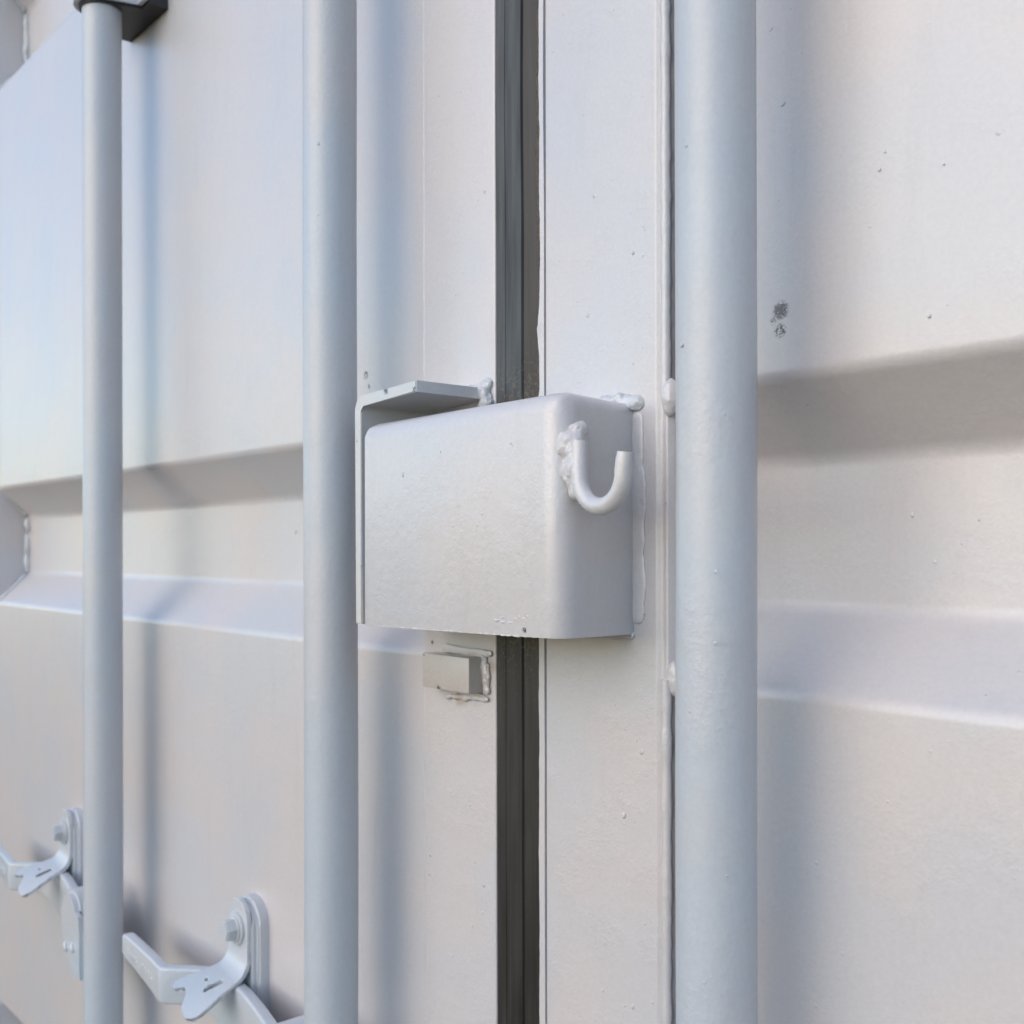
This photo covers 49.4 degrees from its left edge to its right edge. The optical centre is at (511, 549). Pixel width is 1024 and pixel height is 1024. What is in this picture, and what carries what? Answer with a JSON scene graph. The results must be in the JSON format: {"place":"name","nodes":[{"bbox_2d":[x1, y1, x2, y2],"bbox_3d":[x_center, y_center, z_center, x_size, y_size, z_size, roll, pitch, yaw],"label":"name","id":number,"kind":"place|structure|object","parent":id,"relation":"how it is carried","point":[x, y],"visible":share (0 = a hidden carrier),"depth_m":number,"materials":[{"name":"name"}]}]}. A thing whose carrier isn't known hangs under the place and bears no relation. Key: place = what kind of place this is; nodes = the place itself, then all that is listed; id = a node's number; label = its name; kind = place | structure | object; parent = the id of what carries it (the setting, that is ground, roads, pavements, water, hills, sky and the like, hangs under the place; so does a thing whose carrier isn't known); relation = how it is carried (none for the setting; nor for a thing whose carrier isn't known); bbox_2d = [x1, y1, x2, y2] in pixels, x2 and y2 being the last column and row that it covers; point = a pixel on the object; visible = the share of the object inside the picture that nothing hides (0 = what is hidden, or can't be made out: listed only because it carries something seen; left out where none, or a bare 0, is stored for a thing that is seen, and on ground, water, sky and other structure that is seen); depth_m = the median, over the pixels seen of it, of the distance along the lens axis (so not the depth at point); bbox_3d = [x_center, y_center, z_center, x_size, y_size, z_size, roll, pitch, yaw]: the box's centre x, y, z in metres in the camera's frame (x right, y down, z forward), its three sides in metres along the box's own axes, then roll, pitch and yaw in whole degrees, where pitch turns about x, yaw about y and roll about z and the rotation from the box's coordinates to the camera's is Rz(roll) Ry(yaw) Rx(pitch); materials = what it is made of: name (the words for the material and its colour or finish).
{"place":"outdoors","nodes":[
{"label":"outdoors","id":0,"kind":"place"},
{"bbox_3d":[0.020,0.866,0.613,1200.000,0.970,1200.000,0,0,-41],"label":"ground","id":1,"kind":"structure","parent":0,"visible":0},
{"bbox_3d":[2.295,0.036,2.558,6.010,2.580,2.420,0,0,-41],"label":"shipping container","id":2,"kind":"object","parent":1,"relation":"on","visible":0},
{"bbox_2d":[0,2,123,1023],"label":"locking rod","id":3,"kind":"object","parent":2,"relation":"attached to","point":[90,911],"visible":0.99,"depth_m":0.99,"materials":[{"name":"grey paint"}]},
{"bbox_2d":[73,0,167,41],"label":"rod clamp","id":4,"kind":"object","parent":3,"relation":"attached to","point":[139,17],"visible":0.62,"depth_m":1.00,"materials":[{"name":"black metal"}]},
{"bbox_2d":[122,0,358,1023],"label":"locking rod","id":5,"kind":"object","parent":2,"relation":"attached to","point":[329,306],"visible":0.98,"depth_m":0.69,"materials":[{"name":"grey paint"}]},
{"bbox_2d":[0,0,546,1023],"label":"container door","id":6,"kind":"structure","parent":2,"relation":"attached to","point":[452,796],"depth_m":0.89,"materials":[{"name":"grey paint"}]},
{"bbox_2d":[14,806,82,896],"bbox_3d":[-0.477,0.335,1.149,0.065,0.132,0.044,0,0,-41],"label":"handle catch","id":7,"kind":"object","parent":6,"relation":"attached to","point":[67,831],"visible":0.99,"depth_m":1.15,"materials":[{"name":"grey paint"}]},
{"bbox_2d":[0,0,424,1023],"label":"door panel","id":8,"kind":"structure","parent":6,"relation":"in","point":[212,309],"depth_m":0.96,"materials":[{"name":"grey paint"}]},
{"bbox_2d":[171,893,268,1021],"bbox_3d":[-0.225,0.335,0.853,0.065,0.132,0.044,0,0,-41],"label":"handle catch","id":9,"kind":"object","parent":6,"relation":"attached to","point":[243,930],"visible":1,"depth_m":0.85,"materials":[{"name":"grey paint"}]},
{"bbox_2d":[355,378,493,623],"bbox_3d":[-0.050,-0.028,0.657,0.055,0.144,0.072,0,0,-41],"label":"lock bracket","id":10,"kind":"object","parent":6,"relation":"attached to","point":[414,399],"visible":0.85,"depth_m":0.66,"materials":[{"name":"white metal"}]},
{"bbox_2d":[423,652,490,697],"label":"steel block","id":11,"kind":"structure","parent":6,"relation":"attached to","point":[459,673],"depth_m":0.66,"materials":[{"name":"grey paint"}]},
{"bbox_2d":[674,0,757,1023],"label":"locking rod","id":12,"kind":"object","parent":2,"relation":"attached to","point":[715,71],"visible":1,"depth_m":0.46,"materials":[{"name":"grey paint"}]},
{"bbox_2d":[545,0,1023,1023],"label":"container door","id":13,"kind":"structure","parent":2,"relation":"attached to","point":[889,510],"depth_m":0.48,"materials":[{"name":"grey paint"}]},
{"bbox_2d":[365,392,645,639],"bbox_3d":[0.005,-0.017,0.587,0.063,0.127,0.209,0,0,-41],"label":"lock box","id":14,"kind":"object","parent":13,"relation":"attached to","point":[521,518],"visible":1,"depth_m":0.56,"materials":[{"name":"grey paint"}]},
{"bbox_2d":[756,0,1023,1023],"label":"door panel","id":15,"kind":"structure","parent":13,"relation":"in","point":[890,133],"depth_m":0.47,"materials":[{"name":"grey paint"}]}
]}

